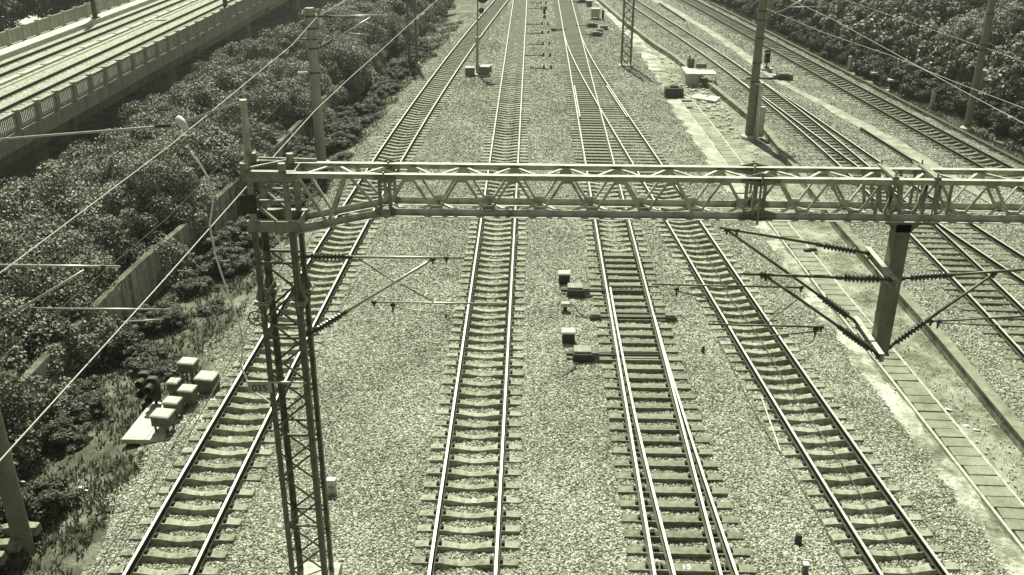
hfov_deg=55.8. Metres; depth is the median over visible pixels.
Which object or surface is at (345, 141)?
slope bush
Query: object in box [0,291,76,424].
grove tree
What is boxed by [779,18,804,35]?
hedge shrub
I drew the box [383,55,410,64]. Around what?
slope bush
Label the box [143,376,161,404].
dwarf signal
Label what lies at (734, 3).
hedge shrub
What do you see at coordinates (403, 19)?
grove tree
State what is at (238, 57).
grove tree
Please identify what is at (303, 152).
slope bush
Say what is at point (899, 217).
catenary portal
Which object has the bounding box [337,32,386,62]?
grove tree
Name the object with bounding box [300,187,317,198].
slope bush
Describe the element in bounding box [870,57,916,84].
hedge shrub
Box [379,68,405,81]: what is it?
slope bush
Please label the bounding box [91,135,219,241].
grove tree
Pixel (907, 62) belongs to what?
overhead wire
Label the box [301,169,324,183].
slope bush
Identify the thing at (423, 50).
slope bush
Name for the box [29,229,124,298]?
grove tree
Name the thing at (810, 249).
scrap board
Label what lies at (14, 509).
catenary mast
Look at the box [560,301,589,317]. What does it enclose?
cable box
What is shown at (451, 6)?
grove tree
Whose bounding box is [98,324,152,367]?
slope bush
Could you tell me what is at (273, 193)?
slope bush
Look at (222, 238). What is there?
slope bush
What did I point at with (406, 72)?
slope bush
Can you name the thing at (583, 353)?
point machine
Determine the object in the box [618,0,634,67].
lattice mast
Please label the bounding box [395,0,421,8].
dark tree
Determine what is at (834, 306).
cantilever arm
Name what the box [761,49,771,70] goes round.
dwarf signal
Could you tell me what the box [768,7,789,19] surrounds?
hedge shrub
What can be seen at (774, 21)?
hedge shrub
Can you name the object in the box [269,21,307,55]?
grove tree
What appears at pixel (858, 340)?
cantilever arm
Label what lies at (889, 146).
loose rail
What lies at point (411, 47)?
slope bush
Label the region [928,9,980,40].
glossy tree
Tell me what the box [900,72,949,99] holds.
hedge shrub
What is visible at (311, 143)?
slope bush
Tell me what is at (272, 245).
slope bush
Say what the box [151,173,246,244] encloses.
grove tree
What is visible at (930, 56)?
glossy tree
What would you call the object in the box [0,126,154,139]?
overhead wire
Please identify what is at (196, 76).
grove tree
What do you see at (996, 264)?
railway track
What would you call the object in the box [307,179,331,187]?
slope bush
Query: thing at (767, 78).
throw rod
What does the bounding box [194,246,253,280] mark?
slope bush
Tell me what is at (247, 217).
slope bush
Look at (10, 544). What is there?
spare sleeper
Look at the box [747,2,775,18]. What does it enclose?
hedge shrub
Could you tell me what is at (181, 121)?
post insulator
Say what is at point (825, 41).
hedge shrub
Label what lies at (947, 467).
concrete path
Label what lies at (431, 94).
railway track
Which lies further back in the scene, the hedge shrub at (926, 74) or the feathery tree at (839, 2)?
the feathery tree at (839, 2)
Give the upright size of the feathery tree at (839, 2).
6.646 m
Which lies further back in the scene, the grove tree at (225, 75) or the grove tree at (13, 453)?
the grove tree at (225, 75)
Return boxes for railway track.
[107,0,512,574]
[410,0,531,574]
[553,0,755,574]
[564,32,959,574]
[618,0,1023,376]
[676,0,1023,198]
[744,81,1023,285]
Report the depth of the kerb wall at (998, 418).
35.33 m
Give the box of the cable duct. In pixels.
[710,2,1023,165]
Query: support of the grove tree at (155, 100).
on the ground
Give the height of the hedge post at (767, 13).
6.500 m
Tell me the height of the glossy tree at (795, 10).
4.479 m
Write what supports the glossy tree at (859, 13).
on the ground
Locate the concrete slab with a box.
[121,402,165,443]
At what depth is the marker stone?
24.90 m
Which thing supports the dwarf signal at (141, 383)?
on the ground
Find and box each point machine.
[550,28,565,30]
[561,283,643,297]
[566,345,659,363]
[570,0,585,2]
[576,22,597,27]
[578,31,602,36]
[773,72,793,79]
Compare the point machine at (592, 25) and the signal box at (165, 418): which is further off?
the point machine at (592, 25)
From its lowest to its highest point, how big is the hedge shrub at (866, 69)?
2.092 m
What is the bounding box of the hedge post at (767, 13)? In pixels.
[765,0,776,27]
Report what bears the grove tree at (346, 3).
on the ground
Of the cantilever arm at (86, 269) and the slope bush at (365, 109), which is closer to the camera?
the cantilever arm at (86, 269)
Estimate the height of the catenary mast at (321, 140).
8.350 m
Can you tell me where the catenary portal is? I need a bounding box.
[239,99,1023,574]
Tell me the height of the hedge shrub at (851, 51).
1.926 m
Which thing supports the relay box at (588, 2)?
on the ballast at (380, 368)
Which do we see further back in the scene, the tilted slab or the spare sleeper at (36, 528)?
the tilted slab
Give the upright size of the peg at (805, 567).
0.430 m
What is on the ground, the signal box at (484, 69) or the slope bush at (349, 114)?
the slope bush at (349, 114)
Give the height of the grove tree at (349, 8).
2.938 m
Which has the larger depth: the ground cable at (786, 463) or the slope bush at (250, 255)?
the slope bush at (250, 255)
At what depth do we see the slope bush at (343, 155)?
53.35 m
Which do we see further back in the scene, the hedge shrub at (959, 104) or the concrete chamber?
the concrete chamber
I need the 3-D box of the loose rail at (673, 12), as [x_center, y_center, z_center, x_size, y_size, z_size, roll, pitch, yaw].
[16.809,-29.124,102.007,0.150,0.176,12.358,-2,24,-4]
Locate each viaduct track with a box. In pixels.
[0,0,188,78]
[0,0,233,115]
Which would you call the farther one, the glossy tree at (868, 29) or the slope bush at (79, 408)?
the glossy tree at (868, 29)
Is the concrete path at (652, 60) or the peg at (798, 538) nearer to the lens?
the peg at (798, 538)
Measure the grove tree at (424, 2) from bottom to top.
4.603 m
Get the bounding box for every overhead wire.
[0,0,343,272]
[0,0,387,359]
[0,0,436,460]
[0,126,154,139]
[768,9,1022,107]
[792,0,1023,123]
[847,0,1021,61]
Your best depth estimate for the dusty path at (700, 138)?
57.00 m
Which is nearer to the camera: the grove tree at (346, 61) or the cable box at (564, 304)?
the cable box at (564, 304)
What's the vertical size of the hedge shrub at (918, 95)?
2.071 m
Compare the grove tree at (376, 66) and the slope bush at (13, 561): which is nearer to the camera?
the slope bush at (13, 561)
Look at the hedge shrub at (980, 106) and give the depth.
60.31 m
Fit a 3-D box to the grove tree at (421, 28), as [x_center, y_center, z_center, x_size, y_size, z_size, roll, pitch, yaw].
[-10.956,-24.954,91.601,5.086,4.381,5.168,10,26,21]
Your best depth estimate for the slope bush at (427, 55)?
79.96 m
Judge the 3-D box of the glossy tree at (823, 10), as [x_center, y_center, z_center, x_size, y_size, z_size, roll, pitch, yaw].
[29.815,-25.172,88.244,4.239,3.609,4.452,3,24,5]
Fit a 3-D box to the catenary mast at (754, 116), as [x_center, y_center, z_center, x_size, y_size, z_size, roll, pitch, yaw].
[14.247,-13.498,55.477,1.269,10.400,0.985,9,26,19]
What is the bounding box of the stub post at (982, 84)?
[978,69,986,92]
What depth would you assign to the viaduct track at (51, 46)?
74.86 m
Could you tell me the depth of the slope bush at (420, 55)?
79.68 m
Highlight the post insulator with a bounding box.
[154,102,239,131]
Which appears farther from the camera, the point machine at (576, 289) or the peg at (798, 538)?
the point machine at (576, 289)
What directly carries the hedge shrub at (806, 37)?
on the ground
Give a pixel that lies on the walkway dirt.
(935, 360)
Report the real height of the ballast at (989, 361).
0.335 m
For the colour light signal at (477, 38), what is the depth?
72.06 m
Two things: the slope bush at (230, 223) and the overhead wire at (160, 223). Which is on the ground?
the slope bush at (230, 223)
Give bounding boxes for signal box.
[149,408,175,434]
[161,396,182,419]
[166,377,181,396]
[176,357,198,384]
[177,384,197,406]
[193,370,219,394]
[465,66,474,75]
[478,65,489,74]
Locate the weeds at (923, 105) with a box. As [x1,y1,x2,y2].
[703,0,1023,164]
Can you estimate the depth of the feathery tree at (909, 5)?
76.06 m
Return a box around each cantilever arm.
[0,264,170,326]
[300,253,505,336]
[316,14,384,48]
[652,226,870,324]
[708,272,892,356]
[766,0,827,18]
[889,268,1023,349]
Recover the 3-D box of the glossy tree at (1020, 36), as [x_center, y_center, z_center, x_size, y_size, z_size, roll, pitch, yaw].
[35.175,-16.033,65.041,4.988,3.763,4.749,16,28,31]
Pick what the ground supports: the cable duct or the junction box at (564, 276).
the cable duct
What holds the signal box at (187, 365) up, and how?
on the ballast at (380, 368)
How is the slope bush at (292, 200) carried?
on the ground
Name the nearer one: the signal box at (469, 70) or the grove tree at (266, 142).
the grove tree at (266, 142)
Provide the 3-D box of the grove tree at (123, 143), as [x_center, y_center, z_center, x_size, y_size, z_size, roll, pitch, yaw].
[-18.989,-4.162,46.128,6.768,7.276,6.848,4,24,8]
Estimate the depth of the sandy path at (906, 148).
61.42 m
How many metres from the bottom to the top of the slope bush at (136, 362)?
0.715 m
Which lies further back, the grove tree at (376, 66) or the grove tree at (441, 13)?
the grove tree at (441, 13)
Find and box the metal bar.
[563,364,576,375]
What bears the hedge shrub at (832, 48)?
on the ground
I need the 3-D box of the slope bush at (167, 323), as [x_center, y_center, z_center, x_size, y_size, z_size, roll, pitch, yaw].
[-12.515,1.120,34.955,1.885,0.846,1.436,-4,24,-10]
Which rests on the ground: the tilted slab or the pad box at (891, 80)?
the pad box at (891, 80)
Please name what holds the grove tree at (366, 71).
on the ground
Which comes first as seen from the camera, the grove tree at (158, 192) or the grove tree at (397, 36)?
the grove tree at (158, 192)
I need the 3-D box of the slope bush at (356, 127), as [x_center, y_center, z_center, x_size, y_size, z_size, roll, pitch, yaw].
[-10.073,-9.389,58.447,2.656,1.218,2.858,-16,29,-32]
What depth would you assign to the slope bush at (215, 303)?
35.76 m
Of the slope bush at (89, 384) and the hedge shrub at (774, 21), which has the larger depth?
the hedge shrub at (774, 21)
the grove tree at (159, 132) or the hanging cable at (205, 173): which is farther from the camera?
the grove tree at (159, 132)
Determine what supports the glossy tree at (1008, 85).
on the ground
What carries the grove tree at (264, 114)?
on the ground
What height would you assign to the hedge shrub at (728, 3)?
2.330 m
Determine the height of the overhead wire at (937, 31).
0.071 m
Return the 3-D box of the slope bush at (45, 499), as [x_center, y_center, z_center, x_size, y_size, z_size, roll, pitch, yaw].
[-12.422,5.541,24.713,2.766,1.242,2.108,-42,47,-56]
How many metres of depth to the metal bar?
31.01 m
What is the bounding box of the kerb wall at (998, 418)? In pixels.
[596,0,1023,455]
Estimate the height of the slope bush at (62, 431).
0.876 m
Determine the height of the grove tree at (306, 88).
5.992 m
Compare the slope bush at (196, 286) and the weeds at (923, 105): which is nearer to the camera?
the slope bush at (196, 286)
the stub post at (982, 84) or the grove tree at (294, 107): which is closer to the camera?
the grove tree at (294, 107)
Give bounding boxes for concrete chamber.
[681,55,716,84]
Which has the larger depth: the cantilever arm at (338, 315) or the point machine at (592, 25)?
the point machine at (592, 25)
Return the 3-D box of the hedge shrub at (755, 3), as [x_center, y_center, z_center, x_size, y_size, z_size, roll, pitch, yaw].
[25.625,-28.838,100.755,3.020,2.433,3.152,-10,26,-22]
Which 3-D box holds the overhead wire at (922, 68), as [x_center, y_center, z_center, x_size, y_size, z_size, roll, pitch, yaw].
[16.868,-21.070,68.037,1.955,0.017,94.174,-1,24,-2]
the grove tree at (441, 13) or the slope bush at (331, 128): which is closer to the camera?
the slope bush at (331, 128)
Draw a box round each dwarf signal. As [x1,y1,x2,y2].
[135,370,150,407]
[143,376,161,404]
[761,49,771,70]
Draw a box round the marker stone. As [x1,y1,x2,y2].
[326,477,336,494]
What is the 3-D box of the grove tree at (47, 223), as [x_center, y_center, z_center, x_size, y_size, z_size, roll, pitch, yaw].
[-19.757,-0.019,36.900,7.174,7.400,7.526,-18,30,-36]
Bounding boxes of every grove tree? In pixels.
[0,158,110,241]
[0,175,101,275]
[0,220,36,295]
[0,231,131,382]
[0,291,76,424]
[0,325,55,476]
[11,445,24,481]
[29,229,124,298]
[40,127,193,181]
[44,157,131,218]
[74,207,198,289]
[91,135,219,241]
[94,141,113,156]
[105,111,168,149]
[111,117,127,138]
[112,100,235,150]
[125,118,221,171]
[142,92,168,114]
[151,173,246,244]
[159,64,262,123]
[165,124,267,215]
[166,79,266,125]
[171,60,211,89]
[188,100,287,168]
[199,54,289,103]
[200,48,248,71]
[221,28,289,70]
[230,51,299,85]
[248,109,305,156]
[249,70,327,138]
[254,38,304,62]
[266,57,348,108]
[266,79,338,119]
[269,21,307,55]
[293,33,364,105]
[296,2,356,32]
[302,20,341,42]
[305,45,379,97]
[318,5,361,18]
[328,9,406,55]
[329,34,384,72]
[336,8,406,57]
[337,0,361,11]
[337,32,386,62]
[354,0,418,42]
[398,3,426,36]
[399,14,421,41]
[402,1,436,32]
[409,0,430,10]
[426,0,448,23]
[436,0,456,12]
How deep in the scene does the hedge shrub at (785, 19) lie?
91.35 m
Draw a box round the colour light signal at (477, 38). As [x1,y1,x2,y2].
[465,0,487,76]
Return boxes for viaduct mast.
[90,0,99,18]
[222,0,227,7]
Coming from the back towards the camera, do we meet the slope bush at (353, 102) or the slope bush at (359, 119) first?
the slope bush at (353, 102)
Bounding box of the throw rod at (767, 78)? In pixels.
[746,77,777,79]
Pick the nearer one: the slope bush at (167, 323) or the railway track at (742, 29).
the slope bush at (167, 323)
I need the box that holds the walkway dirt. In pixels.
[598,4,1023,540]
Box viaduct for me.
[0,0,300,179]
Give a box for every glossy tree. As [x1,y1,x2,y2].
[776,0,805,18]
[800,0,831,21]
[813,0,854,30]
[815,0,837,19]
[823,0,871,34]
[835,0,878,48]
[849,0,907,52]
[874,5,938,59]
[893,21,944,69]
[914,29,961,82]
[926,0,965,27]
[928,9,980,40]
[935,35,1007,85]
[965,40,1023,90]
[978,53,1023,104]
[1006,31,1023,56]
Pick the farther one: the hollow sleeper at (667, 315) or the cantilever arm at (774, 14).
the cantilever arm at (774, 14)
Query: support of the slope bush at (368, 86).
on the ground
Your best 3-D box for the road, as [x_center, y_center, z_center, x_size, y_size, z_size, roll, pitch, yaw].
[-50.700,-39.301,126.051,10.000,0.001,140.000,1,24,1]
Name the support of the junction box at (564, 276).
on the ballast at (380, 368)
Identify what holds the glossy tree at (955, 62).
on the ground
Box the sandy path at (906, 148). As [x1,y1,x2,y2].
[651,0,1023,224]
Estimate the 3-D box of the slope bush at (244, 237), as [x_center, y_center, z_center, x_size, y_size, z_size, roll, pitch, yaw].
[-11.491,-2.333,42.322,2.142,1.262,2.811,-24,33,-42]
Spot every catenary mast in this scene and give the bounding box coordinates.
[0,409,37,559]
[296,7,329,169]
[741,0,767,140]
[960,0,1023,131]
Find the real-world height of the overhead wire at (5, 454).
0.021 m
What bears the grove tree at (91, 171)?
on the ground
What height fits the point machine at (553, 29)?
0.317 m
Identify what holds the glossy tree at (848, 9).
on the ground
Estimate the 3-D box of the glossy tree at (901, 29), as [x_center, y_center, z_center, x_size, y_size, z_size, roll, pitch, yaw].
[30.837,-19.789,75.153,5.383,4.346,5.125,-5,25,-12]
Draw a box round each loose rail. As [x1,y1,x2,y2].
[659,2,685,20]
[859,127,912,161]
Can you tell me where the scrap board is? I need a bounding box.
[803,247,816,251]
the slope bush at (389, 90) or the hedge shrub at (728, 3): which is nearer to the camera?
the slope bush at (389, 90)
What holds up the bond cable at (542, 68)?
on the ballast at (380, 368)
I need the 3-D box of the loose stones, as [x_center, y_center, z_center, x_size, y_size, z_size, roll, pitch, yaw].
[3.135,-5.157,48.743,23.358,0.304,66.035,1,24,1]
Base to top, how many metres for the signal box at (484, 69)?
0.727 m
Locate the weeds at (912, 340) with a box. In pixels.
[698,101,1023,502]
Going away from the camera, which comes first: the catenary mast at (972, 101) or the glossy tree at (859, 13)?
the catenary mast at (972, 101)
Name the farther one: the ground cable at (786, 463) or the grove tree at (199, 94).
the grove tree at (199, 94)
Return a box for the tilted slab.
[690,93,720,102]
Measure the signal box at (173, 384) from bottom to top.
0.778 m
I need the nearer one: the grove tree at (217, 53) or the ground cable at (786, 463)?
the ground cable at (786, 463)
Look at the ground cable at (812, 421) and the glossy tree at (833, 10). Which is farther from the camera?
the glossy tree at (833, 10)
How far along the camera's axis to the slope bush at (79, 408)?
29.24 m
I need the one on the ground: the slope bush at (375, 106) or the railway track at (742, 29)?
the slope bush at (375, 106)
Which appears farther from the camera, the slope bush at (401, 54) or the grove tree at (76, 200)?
the slope bush at (401, 54)
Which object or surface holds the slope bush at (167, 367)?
on the ground
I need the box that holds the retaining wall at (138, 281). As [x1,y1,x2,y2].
[7,0,452,450]
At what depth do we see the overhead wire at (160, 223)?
29.19 m
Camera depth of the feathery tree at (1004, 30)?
66.70 m
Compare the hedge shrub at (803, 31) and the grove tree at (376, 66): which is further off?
the hedge shrub at (803, 31)
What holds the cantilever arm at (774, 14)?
attached to the catenary mast at (754, 116)
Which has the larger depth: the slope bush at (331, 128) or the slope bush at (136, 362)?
the slope bush at (331, 128)
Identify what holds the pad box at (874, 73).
on the ground
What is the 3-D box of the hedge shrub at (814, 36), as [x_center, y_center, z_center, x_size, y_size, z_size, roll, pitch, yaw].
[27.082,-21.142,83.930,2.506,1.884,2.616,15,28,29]
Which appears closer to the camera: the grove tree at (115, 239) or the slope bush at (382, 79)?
the grove tree at (115, 239)
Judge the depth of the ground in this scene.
34.88 m
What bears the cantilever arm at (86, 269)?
attached to the catenary mast at (14, 509)
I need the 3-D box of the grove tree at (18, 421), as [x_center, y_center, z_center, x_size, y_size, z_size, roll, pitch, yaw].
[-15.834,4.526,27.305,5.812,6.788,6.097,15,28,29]
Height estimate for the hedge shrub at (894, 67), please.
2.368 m
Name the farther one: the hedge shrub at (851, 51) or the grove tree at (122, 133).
the hedge shrub at (851, 51)
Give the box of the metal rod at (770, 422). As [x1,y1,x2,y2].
[761,397,780,451]
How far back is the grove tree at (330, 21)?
80.31 m
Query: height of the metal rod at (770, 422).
0.068 m
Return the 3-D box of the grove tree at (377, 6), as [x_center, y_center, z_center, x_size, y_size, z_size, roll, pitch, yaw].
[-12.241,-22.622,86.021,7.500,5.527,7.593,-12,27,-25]
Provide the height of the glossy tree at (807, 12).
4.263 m
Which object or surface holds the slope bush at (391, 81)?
on the ground
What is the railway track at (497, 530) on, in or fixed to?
on the ballast at (380, 368)
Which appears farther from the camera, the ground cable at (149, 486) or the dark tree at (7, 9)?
the dark tree at (7, 9)
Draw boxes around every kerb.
[599,0,1023,441]
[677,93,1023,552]
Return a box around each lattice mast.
[406,0,419,68]
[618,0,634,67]
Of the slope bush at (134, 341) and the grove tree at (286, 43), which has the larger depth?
the grove tree at (286, 43)
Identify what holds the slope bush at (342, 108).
on the ground
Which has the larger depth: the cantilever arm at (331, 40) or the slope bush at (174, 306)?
the cantilever arm at (331, 40)
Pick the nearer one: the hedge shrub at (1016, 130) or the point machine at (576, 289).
the point machine at (576, 289)
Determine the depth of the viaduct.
69.97 m
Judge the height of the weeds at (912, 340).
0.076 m
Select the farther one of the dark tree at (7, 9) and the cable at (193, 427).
the dark tree at (7, 9)
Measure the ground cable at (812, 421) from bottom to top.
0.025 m
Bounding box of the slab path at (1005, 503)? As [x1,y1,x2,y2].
[679,93,1023,545]
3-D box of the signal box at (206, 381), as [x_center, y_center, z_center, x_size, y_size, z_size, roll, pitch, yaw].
[-9.390,3.039,29.898,0.610,0.782,0.550,4,24,7]
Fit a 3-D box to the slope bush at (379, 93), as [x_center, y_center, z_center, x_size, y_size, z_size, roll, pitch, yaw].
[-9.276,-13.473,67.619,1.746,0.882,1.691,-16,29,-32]
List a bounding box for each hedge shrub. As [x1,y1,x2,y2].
[724,0,732,7]
[732,0,744,9]
[735,0,746,12]
[740,0,758,18]
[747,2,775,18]
[766,12,792,29]
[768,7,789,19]
[776,16,799,31]
[777,18,795,34]
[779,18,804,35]
[785,17,817,39]
[790,22,820,42]
[797,28,820,47]
[807,29,838,52]
[807,34,826,49]
[820,36,839,56]
[820,37,848,61]
[835,43,856,63]
[843,47,861,66]
[851,48,885,71]
[852,52,892,74]
[858,57,896,79]
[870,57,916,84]
[878,61,915,87]
[892,66,937,93]
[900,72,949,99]
[914,80,949,102]
[930,80,971,110]
[943,89,978,117]
[972,92,1013,125]
[979,105,1014,126]
[987,101,1023,135]
[1008,117,1023,145]
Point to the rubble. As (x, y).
(711, 112)
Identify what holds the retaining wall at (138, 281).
on the ground
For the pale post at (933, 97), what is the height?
1.350 m
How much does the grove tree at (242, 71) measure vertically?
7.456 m
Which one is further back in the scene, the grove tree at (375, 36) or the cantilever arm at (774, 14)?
the grove tree at (375, 36)
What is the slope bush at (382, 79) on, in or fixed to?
on the ground
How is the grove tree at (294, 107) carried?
on the ground
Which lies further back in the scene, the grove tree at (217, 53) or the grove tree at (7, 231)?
the grove tree at (217, 53)
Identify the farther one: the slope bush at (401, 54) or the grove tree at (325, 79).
the slope bush at (401, 54)
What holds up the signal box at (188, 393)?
on the ballast at (380, 368)
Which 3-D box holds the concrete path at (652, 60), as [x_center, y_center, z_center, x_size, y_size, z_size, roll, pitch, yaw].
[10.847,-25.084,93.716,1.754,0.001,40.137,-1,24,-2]
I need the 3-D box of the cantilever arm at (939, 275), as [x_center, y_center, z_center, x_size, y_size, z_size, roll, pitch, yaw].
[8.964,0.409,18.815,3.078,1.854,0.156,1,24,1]
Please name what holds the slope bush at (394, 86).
on the ground
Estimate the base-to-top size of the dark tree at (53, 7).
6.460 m
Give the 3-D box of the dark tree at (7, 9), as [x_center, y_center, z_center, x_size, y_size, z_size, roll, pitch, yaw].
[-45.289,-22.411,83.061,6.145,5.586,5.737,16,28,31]
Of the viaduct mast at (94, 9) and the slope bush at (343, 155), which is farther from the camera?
the viaduct mast at (94, 9)
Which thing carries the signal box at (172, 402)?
on the concrete slab
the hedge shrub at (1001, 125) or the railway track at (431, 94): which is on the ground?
the hedge shrub at (1001, 125)
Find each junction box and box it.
[558,270,570,283]
[561,328,575,344]
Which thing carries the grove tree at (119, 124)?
on the ground
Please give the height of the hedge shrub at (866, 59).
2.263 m
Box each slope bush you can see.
[0,474,89,538]
[0,547,31,574]
[34,413,93,453]
[49,390,111,422]
[65,375,105,398]
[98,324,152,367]
[119,345,171,376]
[129,299,185,332]
[139,353,183,381]
[145,306,189,334]
[170,272,219,297]
[192,297,225,316]
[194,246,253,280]
[198,227,241,256]
[217,220,246,235]
[222,219,273,253]
[238,214,249,219]
[247,248,272,265]
[252,240,279,248]
[257,191,306,207]
[266,183,304,207]
[290,145,315,157]
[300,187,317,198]
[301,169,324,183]
[303,134,340,153]
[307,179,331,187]
[323,116,344,125]
[324,120,363,135]
[324,125,336,134]
[327,131,357,153]
[332,153,354,160]
[336,110,356,120]
[337,104,357,111]
[338,117,370,127]
[341,97,360,106]
[348,99,383,114]
[356,105,377,114]
[360,94,385,105]
[361,113,380,123]
[362,80,384,94]
[367,82,403,93]
[367,88,389,98]
[369,72,391,80]
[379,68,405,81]
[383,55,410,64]
[383,79,398,83]
[383,86,398,96]
[389,59,415,70]
[390,51,407,58]
[396,45,418,55]
[402,69,418,78]
[405,54,424,61]
[407,51,425,59]
[414,39,438,50]
[418,47,430,52]
[421,51,437,57]
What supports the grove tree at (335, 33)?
on the ground
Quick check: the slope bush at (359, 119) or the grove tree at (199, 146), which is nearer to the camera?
the grove tree at (199, 146)
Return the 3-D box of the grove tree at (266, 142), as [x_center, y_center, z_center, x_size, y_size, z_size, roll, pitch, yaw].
[-14.675,-6.356,51.438,5.940,6.924,5.871,-11,26,-23]
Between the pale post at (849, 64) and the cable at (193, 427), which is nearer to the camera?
the cable at (193, 427)
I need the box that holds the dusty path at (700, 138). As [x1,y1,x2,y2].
[667,99,743,192]
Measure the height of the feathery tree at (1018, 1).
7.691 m
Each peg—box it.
[794,533,801,544]
[801,561,809,574]
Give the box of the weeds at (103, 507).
[1,19,464,574]
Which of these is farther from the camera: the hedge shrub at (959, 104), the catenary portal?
the hedge shrub at (959, 104)
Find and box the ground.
[0,0,1023,574]
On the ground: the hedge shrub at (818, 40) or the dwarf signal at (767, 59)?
the hedge shrub at (818, 40)
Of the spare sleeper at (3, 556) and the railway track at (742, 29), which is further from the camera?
the railway track at (742, 29)
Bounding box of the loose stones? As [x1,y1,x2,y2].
[133,62,1023,574]
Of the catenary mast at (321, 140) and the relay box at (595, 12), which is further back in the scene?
the relay box at (595, 12)
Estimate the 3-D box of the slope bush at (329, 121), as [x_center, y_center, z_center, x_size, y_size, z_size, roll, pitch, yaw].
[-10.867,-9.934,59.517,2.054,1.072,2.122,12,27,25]
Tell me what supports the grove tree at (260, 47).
on the ground
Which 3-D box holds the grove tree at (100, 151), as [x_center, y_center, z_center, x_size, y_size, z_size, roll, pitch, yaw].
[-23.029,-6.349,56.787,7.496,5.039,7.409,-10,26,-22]
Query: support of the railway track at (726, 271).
on the ballast at (380, 368)
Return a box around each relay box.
[586,0,591,6]
[591,7,599,19]
[600,25,607,29]
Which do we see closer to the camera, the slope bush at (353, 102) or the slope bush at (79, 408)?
the slope bush at (79, 408)
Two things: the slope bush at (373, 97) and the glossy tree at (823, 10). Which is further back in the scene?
the glossy tree at (823, 10)
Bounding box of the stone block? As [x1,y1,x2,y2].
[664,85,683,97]
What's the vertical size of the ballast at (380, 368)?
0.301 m
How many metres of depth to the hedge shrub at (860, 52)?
75.01 m
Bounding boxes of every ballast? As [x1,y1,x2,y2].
[78,0,1014,574]
[603,0,1023,424]
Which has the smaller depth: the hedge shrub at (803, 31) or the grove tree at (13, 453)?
the grove tree at (13, 453)
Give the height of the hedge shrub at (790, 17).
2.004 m
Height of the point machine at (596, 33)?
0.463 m
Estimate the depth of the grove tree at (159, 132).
48.39 m
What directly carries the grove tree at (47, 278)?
on the ground
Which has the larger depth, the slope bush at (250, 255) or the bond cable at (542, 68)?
the bond cable at (542, 68)
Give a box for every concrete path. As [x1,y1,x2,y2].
[594,0,666,70]
[634,49,1023,574]
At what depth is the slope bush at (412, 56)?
78.30 m
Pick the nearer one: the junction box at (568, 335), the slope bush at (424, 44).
the junction box at (568, 335)
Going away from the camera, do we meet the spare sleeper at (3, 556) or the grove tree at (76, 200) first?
the spare sleeper at (3, 556)
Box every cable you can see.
[91,375,219,574]
[104,260,286,574]
[190,151,270,403]
[528,65,551,68]
[689,232,913,574]
[717,339,850,574]
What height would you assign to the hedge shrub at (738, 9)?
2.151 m
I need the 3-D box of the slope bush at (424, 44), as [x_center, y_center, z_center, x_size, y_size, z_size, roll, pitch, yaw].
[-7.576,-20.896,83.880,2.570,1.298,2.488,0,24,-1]
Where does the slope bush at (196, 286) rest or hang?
on the ground
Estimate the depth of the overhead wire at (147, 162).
25.18 m
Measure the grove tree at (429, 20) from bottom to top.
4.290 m
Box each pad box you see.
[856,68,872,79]
[866,71,880,83]
[882,78,899,92]
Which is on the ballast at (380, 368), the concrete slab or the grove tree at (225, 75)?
the concrete slab
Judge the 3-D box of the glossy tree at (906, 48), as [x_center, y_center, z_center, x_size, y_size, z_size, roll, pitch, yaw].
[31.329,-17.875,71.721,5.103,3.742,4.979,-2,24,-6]
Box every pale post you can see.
[846,56,852,70]
[929,91,935,108]
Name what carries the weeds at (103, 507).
on the ground
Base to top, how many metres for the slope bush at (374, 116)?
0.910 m
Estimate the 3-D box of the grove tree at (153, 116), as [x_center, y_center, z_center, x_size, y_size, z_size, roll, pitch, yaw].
[-17.983,-6.605,52.178,6.623,6.845,6.314,-3,24,-8]
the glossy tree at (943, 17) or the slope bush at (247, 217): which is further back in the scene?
the glossy tree at (943, 17)
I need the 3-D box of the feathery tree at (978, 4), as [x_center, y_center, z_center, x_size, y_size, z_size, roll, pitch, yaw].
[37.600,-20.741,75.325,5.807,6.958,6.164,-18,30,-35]
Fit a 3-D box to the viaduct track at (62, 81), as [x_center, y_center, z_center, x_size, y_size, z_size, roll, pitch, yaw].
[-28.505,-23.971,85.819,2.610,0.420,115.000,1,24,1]
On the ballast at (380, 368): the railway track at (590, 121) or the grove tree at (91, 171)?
the railway track at (590, 121)
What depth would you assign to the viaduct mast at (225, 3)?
86.10 m
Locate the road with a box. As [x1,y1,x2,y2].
[7,14,40,27]
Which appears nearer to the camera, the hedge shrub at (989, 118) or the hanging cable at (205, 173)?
the hanging cable at (205, 173)
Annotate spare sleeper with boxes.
[0,522,42,535]
[0,538,22,552]
[0,551,7,564]
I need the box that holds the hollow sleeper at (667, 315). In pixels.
[589,311,684,319]
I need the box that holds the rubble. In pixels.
[657,58,759,154]
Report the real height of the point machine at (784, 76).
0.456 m
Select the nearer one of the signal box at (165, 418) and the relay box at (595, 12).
the signal box at (165, 418)
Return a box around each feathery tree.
[836,0,875,11]
[867,0,970,24]
[935,0,1023,62]
[952,0,1001,15]
[983,0,1023,30]
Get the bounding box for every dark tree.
[0,0,22,31]
[9,0,49,27]
[32,0,85,18]
[357,0,409,20]
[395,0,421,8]
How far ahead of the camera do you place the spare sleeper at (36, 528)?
23.62 m
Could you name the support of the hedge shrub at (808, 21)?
on the ground
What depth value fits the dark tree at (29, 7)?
87.67 m
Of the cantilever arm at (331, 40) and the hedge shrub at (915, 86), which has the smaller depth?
the cantilever arm at (331, 40)

